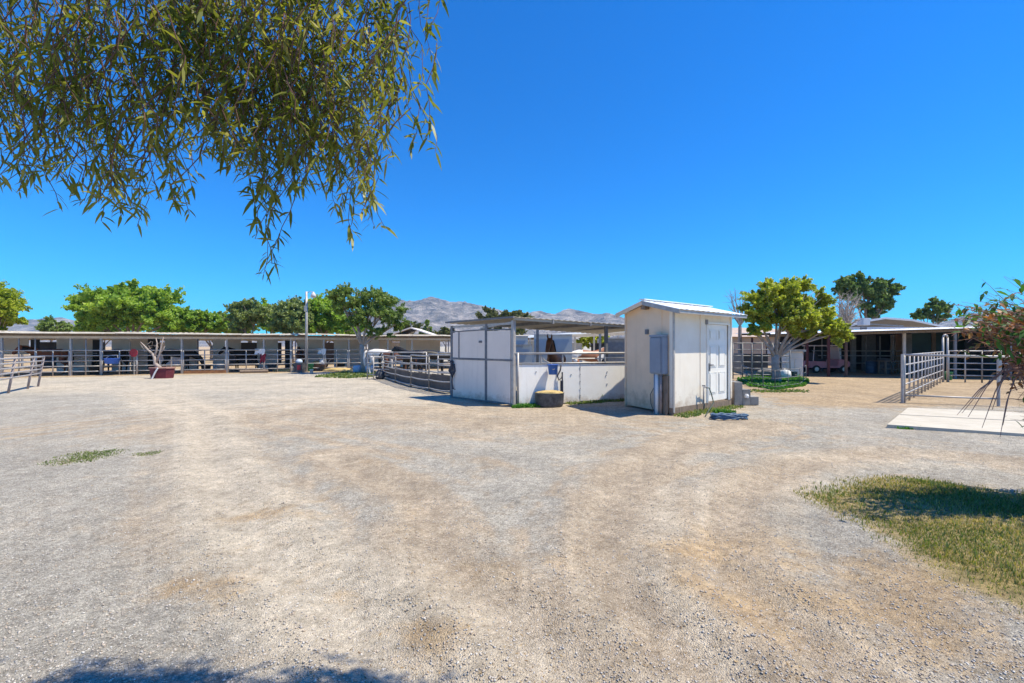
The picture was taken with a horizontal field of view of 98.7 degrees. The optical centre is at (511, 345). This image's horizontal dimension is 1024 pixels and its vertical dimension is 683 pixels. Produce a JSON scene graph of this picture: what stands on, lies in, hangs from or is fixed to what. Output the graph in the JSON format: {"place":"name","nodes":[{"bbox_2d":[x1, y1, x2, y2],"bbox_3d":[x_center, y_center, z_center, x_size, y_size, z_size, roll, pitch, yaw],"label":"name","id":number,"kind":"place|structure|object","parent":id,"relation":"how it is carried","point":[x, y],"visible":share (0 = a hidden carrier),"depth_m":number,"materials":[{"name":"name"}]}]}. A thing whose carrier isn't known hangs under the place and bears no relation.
{"place":"outdoors","nodes":[
{"label":"outdoors","id":0,"kind":"place"},
{"bbox_2d":[37,448,129,465],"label":"grass","id":1,"kind":"structure","parent":0,"point":[87,457],"depth_m":6.36,"materials":[{"name":"plant"}]},
{"bbox_2d":[315,371,375,377],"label":"grass","id":2,"kind":"structure","parent":0,"point":[345,374],"depth_m":23.05,"materials":[{"name":"plant"}]},
{"bbox_2d":[392,327,436,342],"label":"house","id":3,"kind":"structure","parent":0,"point":[409,330],"depth_m":60.26,"materials":[{"name":"beige paint"}]},
{"bbox_2d":[0,347,1023,682],"bbox_3d":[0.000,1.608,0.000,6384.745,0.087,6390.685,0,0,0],"label":"ground","id":4,"kind":"structure","parent":0,"point":[372,407],"depth_m":3.82,"materials":[{"name":"gravel"}]},
{"bbox_2d":[0,279,32,330],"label":"yellow tree","id":5,"kind":"object","parent":4,"relation":"on","point":[12,303],"visible":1,"depth_m":40.35,"materials":[{"name":"green plant"}]},
{"bbox_2d":[2,338,35,376],"bbox_3d":[-25.708,0.578,22.939,1.354,2.104,0.061,0,0,-20],"label":"corral panel","id":6,"kind":"object","parent":4,"relation":"on","point":[19,350],"visible":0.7,"depth_m":22.94,"materials":[{"name":"metal"}]},
{"bbox_2d":[0,356,44,392],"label":"corral panel","id":7,"kind":"object","parent":4,"relation":"on","point":[12,372],"visible":0.91,"depth_m":15.71,"materials":[{"name":"metal"}]},
{"bbox_2d":[12,345,73,373],"bbox_3d":[-26.581,0.770,24.985,2.734,1.660,0.543,0,0,-20],"label":"horse","id":8,"kind":"object","parent":4,"relation":"on","point":[23,347],"visible":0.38,"depth_m":24.88},
{"bbox_2d":[36,350,69,375],"bbox_3d":[-24.428,0.920,23.413,1.408,1.419,0.061,0,0,-20],"label":"corral panel","id":9,"kind":"object","parent":4,"relation":"on","point":[53,361],"visible":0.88,"depth_m":23.41,"materials":[{"name":"metal"}]},
{"bbox_2d":[34,315,72,341],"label":"round tree","id":10,"kind":"object","parent":4,"relation":"on","point":[47,324],"visible":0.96,"depth_m":54.62,"materials":[{"name":"green plant"}]},
{"bbox_2d":[71,338,100,375],"bbox_3d":[-23.136,0.578,23.892,1.293,2.104,0.061,0,0,-20],"label":"corral panel","id":11,"kind":"object","parent":4,"relation":"on","point":[85,360],"visible":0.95,"depth_m":23.88,"materials":[{"name":"metal"}]},
{"bbox_2d":[70,320,135,346],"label":"broadleaf tree","id":12,"kind":"object","parent":4,"relation":"on","point":[111,329],"visible":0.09,"depth_m":61.12,"materials":[{"name":"green plant"}]},
{"bbox_2d":[91,349,128,373],"bbox_3d":[-23.598,0.882,25.857,2.548,1.436,0.543,0,0,8],"label":"horse","id":13,"kind":"object","parent":4,"relation":"on","point":[93,363],"visible":0.56,"depth_m":25.68},
{"bbox_2d":[102,350,136,374],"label":"corral panel","id":14,"kind":"object","parent":4,"relation":"on","point":[119,365],"visible":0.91,"depth_m":24.38,"materials":[{"name":"metal"}]},
{"bbox_2d":[104,355,119,363],"bbox_3d":[-21.917,0.734,24.109,0.720,0.491,0.709,0,0,0],"label":"feed tub","id":15,"kind":"object","parent":14,"relation":"hanging from","point":[111,360],"visible":1,"depth_m":23.88,"materials":[{"name":"blue plastic"}]},
{"bbox_2d":[60,278,208,359],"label":"broadleaf tree","id":16,"kind":"object","parent":4,"relation":"on","point":[133,304],"visible":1,"depth_m":44.17,"materials":[{"name":"green plant"}]},
{"bbox_2d":[134,321,180,340],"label":"broadleaf tree","id":17,"kind":"object","parent":4,"relation":"on","point":[143,327],"visible":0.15,"depth_m":61.04,"materials":[{"name":"green plant"}]},
{"bbox_2d":[137,350,181,374],"bbox_3d":[-20.047,0.920,25.035,2.116,1.419,0.061,0,0,-20],"label":"corral panel","id":18,"kind":"object","parent":4,"relation":"on","point":[159,360],"visible":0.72,"depth_m":25.03,"materials":[{"name":"metal"}]},
{"bbox_2d":[148,367,175,378],"bbox_3d":[-17.452,1.336,21.962,1.084,0.552,0.990,0,0,-31],"label":"planter","id":19,"kind":"object","parent":4,"relation":"on","point":[161,372],"visible":0.97,"depth_m":21.66,"materials":[{"name":"red paint"}]},
{"bbox_2d":[140,337,164,366],"bbox_3d":[-17.933,0.413,21.962,0.966,1.732,0.798,0,0,-39],"label":"dead tree","id":20,"kind":"object","parent":19,"relation":"in","point":[155,362],"visible":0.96,"depth_m":21.93,"materials":[{"name":"wood"}]},
{"bbox_2d":[158,349,203,370],"bbox_3d":[-20.341,0.882,27.064,2.548,1.436,0.543,0,0,-15],"label":"horse","id":21,"kind":"object","parent":4,"relation":"on","point":[195,354],"visible":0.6,"depth_m":26.95},
{"bbox_2d":[183,350,225,373],"bbox_3d":[-18.012,0.920,25.789,2.143,1.419,0.061,0,0,-20],"label":"corral panel","id":22,"kind":"object","parent":4,"relation":"on","point":[204,359],"visible":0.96,"depth_m":25.76,"materials":[{"name":"metal"}]},
{"bbox_2d":[184,370,225,373],"bbox_3d":[-17.789,1.500,25.520,2.064,0.160,0.080,0,0,-20],"label":"rusty rail","id":23,"kind":"object","parent":4,"relation":"on","point":[207,371],"visible":1,"depth_m":25.51,"materials":[{"name":"orange metal"}]},
{"bbox_2d":[181,308,248,360],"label":"broadleaf tree","id":24,"kind":"object","parent":4,"relation":"on","point":[212,326],"visible":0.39,"depth_m":47.53,"materials":[{"name":"green plant"}]},
{"bbox_2d":[0,0,448,283],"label":"weeping tree","id":25,"kind":"object","parent":4,"relation":"on","point":[282,109],"visible":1,"depth_m":1.41,"materials":[{"name":"green plant"}]},
{"bbox_2d":[218,347,261,370],"bbox_3d":[-17.294,0.811,28.044,2.597,1.577,0.516,0,0,-10],"label":"horse","id":26,"kind":"object","parent":4,"relation":"on","point":[256,362],"visible":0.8,"depth_m":27.93},
{"bbox_2d":[228,349,263,372],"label":"corral panel","id":27,"kind":"object","parent":4,"relation":"on","point":[246,359],"visible":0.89,"depth_m":26.49,"materials":[{"name":"metal"}]},
{"bbox_2d":[222,297,272,342],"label":"broadleaf tree","id":28,"kind":"object","parent":4,"relation":"on","point":[245,315],"visible":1,"depth_m":43.26,"materials":[{"name":"green plant"}]},
{"bbox_2d":[21,338,483,368],"bbox_3d":[-18.483,0.485,38.433,38.000,2.230,4.002,0,0,-20],"label":"feed shelter","id":29,"kind":"object","parent":4,"relation":"on","point":[52,345],"visible":0.12,"depth_m":37.52,"materials":[{"name":"metal"}]},
{"bbox_2d":[256,297,276,333],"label":"broadleaf tree","id":30,"kind":"object","parent":4,"relation":"on","point":[263,304],"visible":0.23,"depth_m":49.19,"materials":[{"name":"green plant"}]},
{"bbox_2d":[0,331,533,376],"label":"horse barn","id":31,"kind":"structure","parent":4,"relation":"on","point":[190,341],"depth_m":27.84,"materials":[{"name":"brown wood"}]},
{"bbox_2d":[74,356,91,363],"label":"lattice panel","id":32,"kind":"object","parent":31,"relation":"attached to","point":[76,359],"visible":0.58,"depth_m":26.18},
{"bbox_2d":[264,349,290,371],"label":"corral panel","id":33,"kind":"object","parent":4,"relation":"on","point":[277,359],"visible":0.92,"depth_m":27.09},
{"bbox_2d":[264,295,313,362],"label":"broadleaf tree","id":34,"kind":"object","parent":4,"relation":"on","point":[287,315],"visible":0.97,"depth_m":41.39,"materials":[{"name":"green plant"}]},
{"bbox_2d":[293,363,304,371],"bbox_3d":[-12.928,1.312,26.761,0.560,0.565,0.505,0,0,0],"label":"feed bin","id":35,"kind":"object","parent":4,"relation":"on","point":[299,367],"visible":0.92,"depth_m":26.56,"materials":[{"name":"black plastic"}]},
{"bbox_2d":[291,349,323,367],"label":"corral panel","id":36,"kind":"object","parent":4,"relation":"on","point":[308,358],"visible":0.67,"depth_m":27.75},
{"bbox_2d":[304,291,315,371],"bbox_3d":[-12.394,-0.885,27.077,0.675,4.971,0.332,0,0,0],"label":"light pole","id":37,"kind":"object","parent":4,"relation":"on","point":[313,295],"visible":0.98,"depth_m":27.01,"materials":[{"name":"metal"}]},
{"bbox_2d":[304,293,357,342],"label":"broadleaf tree","id":38,"kind":"object","parent":4,"relation":"on","point":[328,319],"visible":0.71,"depth_m":44.98,"materials":[{"name":"green plant"}]},
{"bbox_2d":[325,349,347,368],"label":"corral panel","id":39,"kind":"object","parent":4,"relation":"on","point":[336,354],"visible":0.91,"depth_m":28.26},
{"bbox_2d":[323,368,352,371],"bbox_3d":[-11.019,1.583,27.917,2.177,0.420,0.718,0,0,0],"label":"straw heap","id":40,"kind":"object","parent":4,"relation":"on","point":[337,369],"visible":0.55,"depth_m":27.63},
{"bbox_2d":[324,282,413,371],"bbox_3d":[-8.327,-0.994,26.127,4.969,5.399,3.369,0,0,0],"label":"leaning tree","id":41,"kind":"object","parent":4,"relation":"on","point":[380,309],"visible":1,"depth_m":25.62,"materials":[{"name":"green plant"}]},
{"bbox_2d":[367,352,392,378],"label":"corral panel","id":42,"kind":"object","parent":4,"relation":"on","point":[377,357],"visible":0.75,"depth_m":21.39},
{"bbox_2d":[363,349,402,372],"bbox_3d":[-7.128,0.882,24.924,2.548,1.436,0.543,0,0,-8],"label":"horse","id":43,"kind":"object","parent":4,"relation":"on","point":[372,355],"visible":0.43,"depth_m":24.71},
{"bbox_2d":[382,355,395,380],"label":"corral panel","id":44,"kind":"object","parent":4,"relation":"on","point":[389,367],"visible":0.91,"depth_m":20.10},
{"bbox_2d":[385,367,397,379],"bbox_3d":[-5.631,1.315,20.601,0.030,0.530,2.944,0,0,-26],"label":"rubber mat","id":45,"kind":"object","parent":4,"relation":"on","point":[391,376],"visible":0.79,"depth_m":20.57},
{"bbox_2d":[378,351,420,370],"bbox_3d":[-6.113,0.940,24.011,2.344,1.321,0.499,0,0,-4],"label":"horse","id":46,"kind":"object","parent":4,"relation":"on","point":[385,359],"visible":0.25,"depth_m":23.83},
{"bbox_2d":[395,355,411,384],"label":"corral panel","id":47,"kind":"object","parent":4,"relation":"on","point":[402,369],"visible":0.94,"depth_m":17.98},
{"bbox_2d":[398,370,413,384],"bbox_3d":[-4.403,1.305,18.253,0.030,0.550,2.359,0,0,-29],"label":"rubber mat","id":48,"kind":"object","parent":4,"relation":"on","point":[403,379],"visible":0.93,"depth_m":18.25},
{"bbox_2d":[390,346,427,372],"bbox_3d":[-5.242,0.795,22.429,2.652,1.610,0.526,0,0,30],"label":"horse","id":49,"kind":"object","parent":4,"relation":"on","point":[397,349],"visible":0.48,"depth_m":22.16},
{"bbox_2d":[393,352,426,370],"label":"corral panel","id":50,"kind":"object","parent":4,"relation":"on","point":[409,358],"visible":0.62,"depth_m":20.64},
{"bbox_2d":[403,321,423,333],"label":"broadleaf tree","id":51,"kind":"object","parent":4,"relation":"on","point":[417,325],"visible":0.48,"depth_m":75.03,"materials":[{"name":"green plant"}]},
{"bbox_2d":[410,354,429,390],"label":"corral panel","id":52,"kind":"object","parent":4,"relation":"on","point":[411,377],"visible":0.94,"depth_m":16.42,"materials":[{"name":"metal"}]},
{"bbox_2d":[414,372,431,389],"bbox_3d":[-3.344,1.295,16.476,0.030,0.570,1.782,0,0,-33],"label":"rubber mat","id":53,"kind":"object","parent":4,"relation":"on","point":[421,383],"visible":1,"depth_m":16.45,"materials":[{"name":"rubber"}]},
{"bbox_2d":[419,319,432,333],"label":"conifer","id":54,"kind":"object","parent":4,"relation":"on","point":[427,327],"visible":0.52,"depth_m":69.91,"materials":[{"name":"green plant"}]},
{"bbox_2d":[412,350,449,374],"bbox_3d":[-4.007,0.904,23.258,2.472,1.393,0.527,0,0,-20],"label":"horse","id":55,"kind":"object","parent":4,"relation":"on","point":[432,357],"visible":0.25,"depth_m":23.07},
{"bbox_2d":[428,354,449,391],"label":"corral panel","id":56,"kind":"object","parent":4,"relation":"on","point":[429,363],"visible":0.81,"depth_m":15.03,"materials":[{"name":"metal"}]},
{"bbox_2d":[432,374,449,392],"bbox_3d":[-2.394,1.285,15.180,0.030,0.590,1.442,0,0,-40],"label":"rubber mat","id":57,"kind":"object","parent":4,"relation":"on","point":[440,385],"visible":0.57,"depth_m":15.23,"materials":[{"name":"rubber"}]},
{"bbox_2d":[432,326,449,351],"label":"broadleaf tree","id":58,"kind":"object","parent":4,"relation":"on","point":[444,330],"visible":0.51,"depth_m":74.34,"materials":[{"name":"green plant"}]},
{"bbox_2d":[437,352,458,373],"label":"corral panel","id":59,"kind":"object","parent":4,"relation":"on","point":[438,359],"visible":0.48,"depth_m":19.33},
{"bbox_2d":[475,305,504,330],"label":"broadleaf tree","id":60,"kind":"object","parent":4,"relation":"on","point":[493,313],"visible":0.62,"depth_m":78.55,"materials":[{"name":"green plant"}]},
{"bbox_2d":[500,309,534,334],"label":"broadleaf tree","id":61,"kind":"object","parent":4,"relation":"on","point":[515,313],"visible":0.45,"depth_m":78.29,"materials":[{"name":"green plant"}]},
{"bbox_2d":[511,402,541,407],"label":"grass","id":62,"kind":"structure","parent":4,"relation":"on","point":[526,405],"depth_m":11.49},
{"bbox_2d":[445,316,624,404],"bbox_3d":[1.529,0.410,14.586,7.188,2.380,6.269,0,0,0],"label":"horse stall","id":63,"kind":"object","parent":4,"relation":"on","point":[502,370],"visible":0.89,"depth_m":12.56,"materials":[{"name":"metal"}]},
{"bbox_2d":[547,363,557,374],"bbox_3d":[1.102,0.610,11.853,0.300,0.315,0.302,0,0,0],"label":"bucket","id":64,"kind":"object","parent":63,"relation":"hanging from","point":[552,369],"visible":1,"depth_m":11.75,"materials":[{"name":"blue plastic"}]},
{"bbox_2d":[535,392,563,406],"bbox_3d":[0.999,1.420,11.706,0.800,0.360,0.554,0,0,0],"label":"water trough","id":65,"kind":"object","parent":4,"relation":"on","point":[549,400],"visible":0.74,"depth_m":11.48,"materials":[{"name":"black plastic"}]},
{"bbox_2d":[545,334,565,361],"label":"horse","id":66,"kind":"object","parent":4,"relation":"on","point":[550,345],"visible":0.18,"depth_m":13.83},
{"bbox_2d":[528,333,598,364],"bbox_3d":[2.871,0.165,36.470,11.611,2.871,5.645,0,0,-33],"label":"shelter","id":67,"kind":"object","parent":4,"relation":"on","point":[530,341],"visible":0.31,"depth_m":35.34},
{"bbox_2d":[572,348,603,361],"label":"horse","id":68,"kind":"object","parent":4,"relation":"on","point":[586,356],"visible":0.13,"depth_m":19.30},
{"bbox_2d":[576,336,609,348],"bbox_3d":[7.266,0.043,39.936,3.372,3.359,3.066,0,0,0],"label":"broadleaf tree","id":69,"kind":"object","parent":4,"relation":"on","point":[583,341],"visible":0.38,"depth_m":39.71,"materials":[{"name":"green plant"}]},
{"bbox_2d":[572,332,624,361],"bbox_3d":[5.669,0.287,29.471,4.965,2.626,4.072,0,0,-13],"label":"tan shelter","id":70,"kind":"object","parent":4,"relation":"on","point":[578,346],"visible":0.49,"depth_m":27.64,"materials":[{"name":"beige paint"}]},
{"bbox_2d":[664,376,668,415],"bbox_3d":[3.575,1.150,10.201,0.087,0.921,0.080,0,0,-24],"label":"wooden stake","id":71,"kind":"object","parent":4,"relation":"on","point":[666,385],"visible":1,"depth_m":10.17,"materials":[{"name":"brown wood"}]},
{"bbox_2d":[615,299,746,415],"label":"utility shed","id":72,"kind":"structure","parent":4,"relation":"on","point":[699,346],"depth_m":10.95,"materials":[{"name":"beige"}]},
{"bbox_2d":[649,335,667,414],"bbox_3d":[3.449,0.677,10.419,0.230,1.885,0.480,0,0,-24],"label":"electric box","id":73,"kind":"object","parent":72,"relation":"attached to","point":[658,356],"visible":0.89,"depth_m":10.28,"materials":[{"name":"grey metal"}]},
{"bbox_2d":[709,324,726,400],"bbox_3d":[5.343,0.425,11.411,1.059,1.950,0.126,0,0,-38],"label":"door","id":74,"kind":"structure","parent":72,"relation":"in","point":[717,333],"depth_m":11.46,"materials":[{"name":"white paint"}]},
{"bbox_2d":[705,387,748,420],"bbox_3d":[4.718,1.308,10.197,0.832,0.604,1.557,0,0,0],"label":"garden hose","id":75,"kind":"object","parent":4,"relation":"on","point":[724,416],"visible":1,"depth_m":9.47,"materials":[{"name":"blue plastic"}]},
{"bbox_2d":[725,288,748,352],"bbox_3d":[15.304,-1.152,29.749,2.525,5.504,1.867,0,0,-42],"label":"bare tree","id":76,"kind":"object","parent":4,"relation":"on","point":[739,321],"visible":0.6,"depth_m":29.89,"materials":[{"name":"brown plant"}]},
{"bbox_2d":[734,353,743,371],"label":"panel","id":77,"kind":"object","parent":4,"relation":"on","point":[737,359],"visible":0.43,"depth_m":24.00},
{"bbox_2d":[732,343,750,378],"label":"corral panel","id":78,"kind":"object","parent":4,"relation":"on","point":[733,362],"visible":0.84,"depth_m":21.58,"materials":[{"name":"metal"}]},
{"bbox_2d":[731,381,758,404],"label":"mounting steps","id":79,"kind":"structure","parent":4,"relation":"on","point":[741,395],"depth_m":11.91,"materials":[{"name":"plastic"}]},
{"bbox_2d":[744,354,767,369],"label":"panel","id":80,"kind":"object","parent":4,"relation":"on","point":[755,359],"visible":0.57,"depth_m":22.50,"materials":[{"name":"metal"}]},
{"bbox_2d":[751,343,772,376],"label":"corral panel","id":81,"kind":"object","parent":4,"relation":"on","point":[761,362],"visible":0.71,"depth_m":21.38,"materials":[{"name":"metal"}]},
{"bbox_2d":[782,350,805,376],"bbox_3d":[14.710,0.890,23.110,1.000,1.400,1.000,0,0,18],"label":"feed cabinet","id":82,"kind":"object","parent":4,"relation":"on","point":[796,358],"visible":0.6,"depth_m":22.69,"materials":[{"name":"metal"}]},
{"bbox_2d":[736,274,855,381],"bbox_3d":[12.218,-0.667,18.911,4.641,4.763,2.682,0,0,0],"label":"lime green tree","id":83,"kind":"object","parent":4,"relation":"on","point":[787,306],"visible":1,"depth_m":18.64,"materials":[{"name":"green plant"}]},
{"bbox_2d":[802,345,849,372],"bbox_3d":[18.870,0.771,26.599,2.403,1.652,1.230,0,0,4],"label":"golf cart","id":84,"kind":"object","parent":4,"relation":"on","point":[816,363],"visible":0.68,"depth_m":26.14,"materials":[{"name":"pink paint"}]},
{"bbox_2d":[831,291,863,324],"bbox_3d":[22.812,-1.207,29.952,2.258,5.613,3.678,0,0,32],"label":"bare tree","id":85,"kind":"object","parent":4,"relation":"on","point":[844,313],"visible":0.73,"depth_m":29.70,"materials":[{"name":"grey plant"}]},
{"bbox_2d":[830,270,906,318],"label":"aleppo pine","id":86,"kind":"object","parent":4,"relation":"on","point":[881,292],"visible":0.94,"depth_m":49.37,"materials":[{"name":"green plant"}]},
{"bbox_2d":[865,361,876,373],"bbox_3d":[21.145,1.235,25.844,0.618,0.730,0.618,0,0,0],"label":"barrel","id":87,"kind":"object","parent":4,"relation":"on","point":[870,366],"visible":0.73,"depth_m":25.63,"materials":[{"name":"blue plastic"}]},
{"bbox_2d":[736,326,1023,379],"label":"open barn","id":88,"kind":"structure","parent":4,"relation":"on","point":[861,348],"depth_m":25.63,"materials":[{"name":"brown wood"}]},
{"bbox_2d":[877,358,890,373],"bbox_3d":[21.287,1.160,25.178,0.618,0.880,0.618,0,0,0],"label":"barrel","id":89,"kind":"object","parent":4,"relation":"on","point":[882,367],"visible":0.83,"depth_m":24.96,"materials":[{"name":"black plastic"}]},
{"bbox_2d":[876,360,907,374],"bbox_3d":[21.509,1.210,24.905,1.300,0.780,0.600,0,0,0],"label":"workbench","id":90,"kind":"object","parent":4,"relation":"on","point":[885,366],"visible":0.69,"depth_m":24.88,"materials":[{"name":"brown wood"}]},
{"bbox_2d":[849,317,945,329],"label":"metal barn","id":91,"kind":"structure","parent":4,"relation":"on","point":[886,323],"depth_m":34.21,"materials":[{"name":"metal"}]},
{"bbox_2d":[904,353,922,402],"bbox_3d":[12.409,0.932,13.583,3.765,1.395,0.049,0,0,-42],"label":"corral panel","id":92,"kind":"object","parent":4,"relation":"on","point":[909,373],"visible":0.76,"depth_m":13.55,"materials":[{"name":"metal"}]},
{"bbox_2d":[923,352,934,391],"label":"corral panel","id":93,"kind":"object","parent":4,"relation":"on","point":[931,373],"visible":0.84,"depth_m":16.02,"materials":[{"name":"metal"}]},
{"bbox_2d":[909,295,954,324],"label":"aleppo pine","id":94,"kind":"object","parent":4,"relation":"on","point":[937,306],"visible":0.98,"depth_m":49.68,"materials":[{"name":"green plant"}]},
{"bbox_2d":[935,351,943,384],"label":"corral panel","id":95,"kind":"object","parent":4,"relation":"on","point":[939,365],"visible":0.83,"depth_m":18.77,"materials":[{"name":"metal"}]},
{"bbox_2d":[942,334,948,381],"bbox_3d":[19.299,0.531,19.600,0.280,2.138,0.080,0,0,0],"label":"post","id":96,"kind":"object","parent":4,"relation":"on","point":[947,358],"visible":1,"depth_m":19.57,"materials":[{"name":"metal"}]},
{"bbox_2d":[887,408,1023,435],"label":"concrete slab","id":97,"kind":"structure","parent":4,"relation":"on","point":[945,421],"depth_m":8.97,"materials":[{"name":"concrete"}]},
{"bbox_2d":[901,354,1009,405],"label":"pipe gate","id":98,"kind":"structure","parent":4,"relation":"on","point":[934,355],"depth_m":12.05,"materials":[{"name":"metal"}]},
{"bbox_2d":[949,350,981,381],"bbox_3d":[19.979,0.911,19.401,1.185,1.439,0.056,0,0,21],"label":"corral panel","id":99,"kind":"object","parent":4,"relation":"on","point":[964,369],"visible":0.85,"depth_m":19.38,"materials":[{"name":"metal"}]},
{"bbox_2d":[943,276,1023,435],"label":"bush","id":100,"kind":"object","parent":4,"relation":"on","point":[1011,323],"visible":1,"depth_m":4.34,"materials":[{"name":"green plant"}]},
{"bbox_2d":[981,350,1017,382],"bbox_3d":[21.107,0.911,19.000,1.314,1.439,0.056,0,0,18],"label":"corral panel","id":101,"kind":"object","parent":4,"relation":"on","point":[1001,376],"visible":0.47,"depth_m":19.12,"materials":[{"name":"metal"}]},
{"bbox_2d":[0,0,1023,335],"label":"sky","id":102,"kind":"structure","parent":0,"point":[598,156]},
{"bbox_2d":[6,297,1020,346],"bbox_3d":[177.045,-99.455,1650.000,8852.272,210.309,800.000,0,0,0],"label":"mountains","id":103,"kind":"structure","parent":0,"point":[437,313],"depth_m":1743.87,"materials":[{"name":"stone"}]},
{"bbox_2d":[565,398,624,404],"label":"grass","id":104,"kind":"structure","parent":0,"point":[596,401],"depth_m":12.43,"materials":[{"name":"plant"}]},
{"bbox_2d":[669,405,744,417],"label":"grass","id":105,"kind":"structure","parent":0,"point":[696,412],"depth_m":10.47,"materials":[{"name":"plant"}]},
{"bbox_2d":[711,408,736,412],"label":"grass","id":106,"kind":"structure","parent":0,"point":[717,410],"depth_m":10.37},
{"bbox_2d":[732,328,784,365],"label":"house","id":107,"kind":"structure","parent":0,"point":[747,339],"depth_m":36.00,"materials":[{"name":"beige paint"}]},
{"bbox_2d":[737,375,809,389],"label":"grass","id":108,"kind":"structure","parent":0,"point":[769,382],"depth_m":18.36,"materials":[{"name":"plant"}]},
{"bbox_2d":[750,388,809,392],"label":"grass","id":109,"kind":"structure","parent":0,"point":[777,391],"depth_m":15.54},
{"bbox_2d":[793,473,1023,614],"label":"grass","id":110,"kind":"structure","parent":0,"point":[968,495],"depth_m":4.09,"materials":[{"name":"plant"}]},
{"bbox_3d":[26.362,0.100,33.000,0.300,3.000,0.300,0,0,0],"label":"cooler stand","id":111,"kind":"object","parent":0,"visible":0},
{"bbox_2d":[857,318,869,325],"bbox_3d":[26.363,-1.804,33.000,0.550,0.550,0.600,0,0,0],"label":"evaporative cooler","id":112,"kind":"object","parent":111,"relation":"on","point":[864,322],"visible":0.89,"depth_m":32.70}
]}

